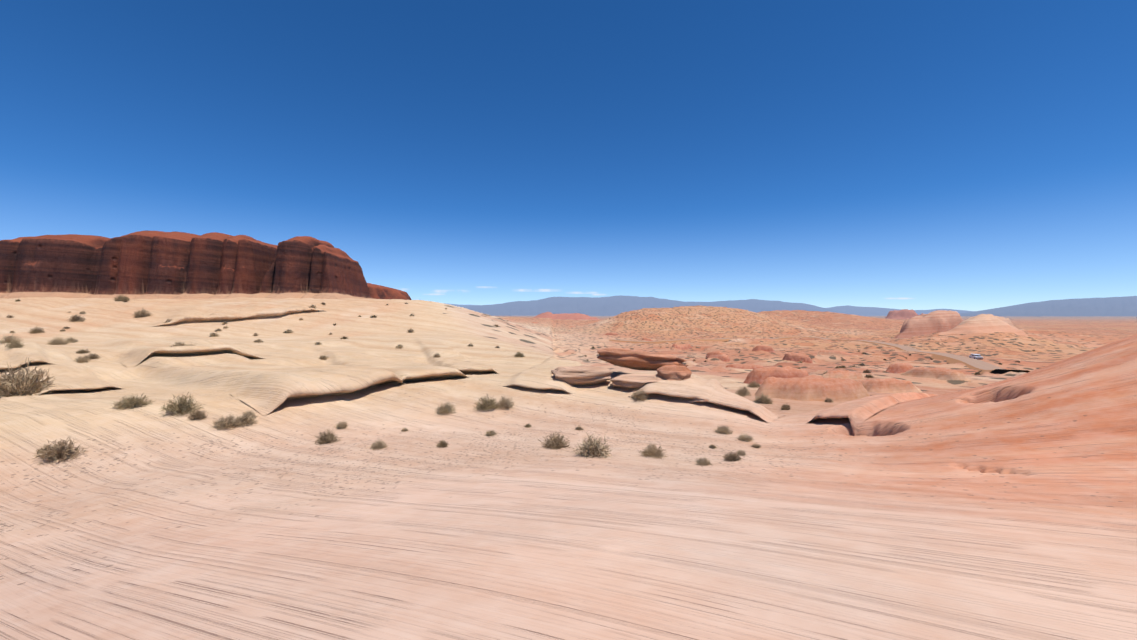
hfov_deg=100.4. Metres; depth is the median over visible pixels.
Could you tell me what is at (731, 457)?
shrub
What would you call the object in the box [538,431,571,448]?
shrub
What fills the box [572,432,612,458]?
shrub
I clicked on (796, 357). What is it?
valley outcrop rock
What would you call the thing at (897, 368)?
valley outcrop rock
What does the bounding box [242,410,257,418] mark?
shrub
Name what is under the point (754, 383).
shrub
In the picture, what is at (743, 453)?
shrub
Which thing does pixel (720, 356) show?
valley outcrop rock
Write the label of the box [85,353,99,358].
shrub
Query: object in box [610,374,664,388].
balanced rock
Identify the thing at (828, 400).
shrub
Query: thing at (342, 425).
shrub
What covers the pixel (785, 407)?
shrub
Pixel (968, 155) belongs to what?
sky
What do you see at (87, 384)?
ledge rock
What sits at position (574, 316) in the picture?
butte
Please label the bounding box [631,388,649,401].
shrub
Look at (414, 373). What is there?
ledge rock
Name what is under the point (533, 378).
ledge rock
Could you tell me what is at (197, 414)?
shrub
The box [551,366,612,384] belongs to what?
balanced rock
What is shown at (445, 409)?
shrub
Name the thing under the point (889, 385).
valley outcrop rock
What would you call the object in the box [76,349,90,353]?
shrub
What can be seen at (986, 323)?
pink rock dome
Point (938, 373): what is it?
valley outcrop rock
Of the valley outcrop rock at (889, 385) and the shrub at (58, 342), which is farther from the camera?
the valley outcrop rock at (889, 385)
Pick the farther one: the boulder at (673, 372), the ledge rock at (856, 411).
the boulder at (673, 372)
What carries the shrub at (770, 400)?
on the terrain ground
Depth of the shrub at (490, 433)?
16.20 m
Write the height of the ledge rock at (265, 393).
1.623 m
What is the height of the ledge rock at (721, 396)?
2.173 m
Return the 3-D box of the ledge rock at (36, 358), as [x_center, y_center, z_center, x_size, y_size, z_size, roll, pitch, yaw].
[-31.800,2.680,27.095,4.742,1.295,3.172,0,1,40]
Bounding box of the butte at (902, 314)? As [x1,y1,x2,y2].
[885,309,922,318]
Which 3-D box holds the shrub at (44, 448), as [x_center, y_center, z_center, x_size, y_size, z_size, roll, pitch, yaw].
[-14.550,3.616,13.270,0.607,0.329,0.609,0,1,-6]
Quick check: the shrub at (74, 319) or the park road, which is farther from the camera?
the park road
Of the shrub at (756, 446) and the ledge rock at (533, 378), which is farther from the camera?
the ledge rock at (533, 378)
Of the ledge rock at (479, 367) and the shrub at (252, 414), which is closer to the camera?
the shrub at (252, 414)
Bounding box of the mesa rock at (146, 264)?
[0,230,411,299]
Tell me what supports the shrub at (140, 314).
on the terrain ground
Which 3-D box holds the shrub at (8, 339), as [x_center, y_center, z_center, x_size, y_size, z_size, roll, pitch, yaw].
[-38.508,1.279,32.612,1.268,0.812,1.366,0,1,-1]
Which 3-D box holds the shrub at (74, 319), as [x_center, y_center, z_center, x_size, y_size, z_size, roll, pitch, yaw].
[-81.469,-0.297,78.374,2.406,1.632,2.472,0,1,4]
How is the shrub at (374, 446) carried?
on the terrain ground
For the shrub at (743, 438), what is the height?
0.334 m
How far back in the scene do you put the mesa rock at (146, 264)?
120.05 m
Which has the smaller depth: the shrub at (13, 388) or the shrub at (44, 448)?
the shrub at (44, 448)
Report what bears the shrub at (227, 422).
on the terrain ground
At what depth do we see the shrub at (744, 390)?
49.94 m
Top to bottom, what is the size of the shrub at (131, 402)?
0.619 m
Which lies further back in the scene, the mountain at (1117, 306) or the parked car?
the mountain at (1117, 306)
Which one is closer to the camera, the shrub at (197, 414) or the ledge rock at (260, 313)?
the shrub at (197, 414)
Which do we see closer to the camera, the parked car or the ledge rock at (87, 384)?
the ledge rock at (87, 384)
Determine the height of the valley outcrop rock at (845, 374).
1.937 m
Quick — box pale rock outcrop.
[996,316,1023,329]
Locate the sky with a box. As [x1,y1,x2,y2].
[0,0,1136,310]
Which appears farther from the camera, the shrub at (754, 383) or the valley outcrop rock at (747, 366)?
the valley outcrop rock at (747, 366)
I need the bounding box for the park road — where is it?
[609,337,1029,373]
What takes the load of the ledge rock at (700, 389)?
on the terrain ground
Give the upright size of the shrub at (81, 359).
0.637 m
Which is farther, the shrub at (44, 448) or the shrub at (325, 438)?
the shrub at (325, 438)
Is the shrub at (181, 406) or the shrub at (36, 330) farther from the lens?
the shrub at (36, 330)
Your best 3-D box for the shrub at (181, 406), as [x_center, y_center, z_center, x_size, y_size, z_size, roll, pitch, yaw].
[-13.592,2.960,16.701,1.326,0.887,1.363,0,1,-28]
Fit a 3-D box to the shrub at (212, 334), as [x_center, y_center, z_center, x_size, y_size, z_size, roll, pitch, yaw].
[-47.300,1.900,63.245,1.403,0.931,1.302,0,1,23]
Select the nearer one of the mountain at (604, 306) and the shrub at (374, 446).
the shrub at (374, 446)
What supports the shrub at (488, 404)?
on the terrain ground
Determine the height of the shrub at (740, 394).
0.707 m
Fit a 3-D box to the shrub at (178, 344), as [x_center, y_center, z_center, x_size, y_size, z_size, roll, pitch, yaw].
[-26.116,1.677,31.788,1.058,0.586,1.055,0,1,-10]
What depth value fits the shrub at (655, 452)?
13.24 m
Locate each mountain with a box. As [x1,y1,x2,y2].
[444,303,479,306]
[463,295,847,315]
[829,305,973,315]
[959,296,1136,315]
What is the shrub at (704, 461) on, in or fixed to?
on the terrain ground
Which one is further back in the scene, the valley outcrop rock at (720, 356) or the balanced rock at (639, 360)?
the valley outcrop rock at (720, 356)
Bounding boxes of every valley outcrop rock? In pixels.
[672,343,691,349]
[705,351,733,361]
[726,364,763,368]
[743,366,808,383]
[752,345,774,352]
[754,375,869,400]
[782,353,812,362]
[821,370,864,379]
[858,378,921,392]
[886,363,913,373]
[900,367,970,381]
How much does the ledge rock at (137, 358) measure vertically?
1.637 m
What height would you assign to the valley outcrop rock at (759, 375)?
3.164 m
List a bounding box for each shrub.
[0,333,22,343]
[0,357,55,396]
[5,339,24,348]
[28,326,44,333]
[32,437,87,464]
[35,445,57,453]
[47,337,66,344]
[65,314,84,321]
[65,337,79,342]
[74,355,91,362]
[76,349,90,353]
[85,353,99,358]
[111,393,155,410]
[112,295,129,300]
[131,308,153,317]
[159,392,204,416]
[169,342,186,346]
[187,408,207,420]
[208,331,218,336]
[209,413,242,429]
[235,412,258,426]
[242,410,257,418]
[314,428,339,444]
[336,422,346,428]
[370,439,388,449]
[434,402,455,414]
[436,440,448,447]
[473,395,500,410]
[484,430,497,435]
[494,396,514,409]
[513,352,524,356]
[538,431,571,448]
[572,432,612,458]
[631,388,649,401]
[638,443,667,459]
[694,457,711,465]
[714,425,733,434]
[723,452,742,461]
[735,392,746,396]
[736,449,746,455]
[737,387,752,395]
[738,433,752,441]
[747,381,760,387]
[751,442,760,448]
[753,393,773,403]
[759,397,772,403]
[778,403,789,409]
[824,397,833,402]
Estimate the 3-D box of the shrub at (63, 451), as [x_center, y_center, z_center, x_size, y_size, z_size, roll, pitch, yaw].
[-13.961,3.551,13.047,1.126,0.729,1.157,-1,1,-44]
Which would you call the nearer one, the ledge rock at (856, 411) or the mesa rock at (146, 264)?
the ledge rock at (856, 411)
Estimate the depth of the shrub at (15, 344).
29.69 m
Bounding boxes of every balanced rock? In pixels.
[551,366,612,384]
[597,348,688,370]
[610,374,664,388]
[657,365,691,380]
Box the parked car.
[969,354,982,359]
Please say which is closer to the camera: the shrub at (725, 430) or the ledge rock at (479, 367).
the shrub at (725, 430)
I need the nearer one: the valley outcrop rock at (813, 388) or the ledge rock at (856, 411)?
the ledge rock at (856, 411)
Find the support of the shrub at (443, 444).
on the terrain ground
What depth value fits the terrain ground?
9.74 m
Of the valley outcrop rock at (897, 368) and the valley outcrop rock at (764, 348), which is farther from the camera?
the valley outcrop rock at (764, 348)
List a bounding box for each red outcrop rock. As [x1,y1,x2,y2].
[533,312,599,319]
[883,310,962,338]
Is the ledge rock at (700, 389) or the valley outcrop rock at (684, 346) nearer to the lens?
the ledge rock at (700, 389)
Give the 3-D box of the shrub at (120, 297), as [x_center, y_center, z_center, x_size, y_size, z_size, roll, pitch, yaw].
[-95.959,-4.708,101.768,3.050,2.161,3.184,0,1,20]
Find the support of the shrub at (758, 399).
on the terrain ground
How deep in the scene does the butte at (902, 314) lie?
2333.44 m
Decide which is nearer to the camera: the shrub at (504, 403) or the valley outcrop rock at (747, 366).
the shrub at (504, 403)
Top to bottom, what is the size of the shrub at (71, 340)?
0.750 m
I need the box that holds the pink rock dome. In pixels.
[889,314,1100,346]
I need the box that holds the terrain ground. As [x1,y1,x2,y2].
[0,297,1136,639]
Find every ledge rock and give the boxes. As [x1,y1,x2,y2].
[0,353,54,370]
[32,379,125,394]
[120,344,264,367]
[144,306,331,326]
[230,366,406,415]
[387,366,467,385]
[445,362,498,372]
[503,369,576,393]
[628,373,727,408]
[687,386,784,422]
[807,395,897,435]
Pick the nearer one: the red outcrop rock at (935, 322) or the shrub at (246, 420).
the shrub at (246, 420)
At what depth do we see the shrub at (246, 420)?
16.27 m

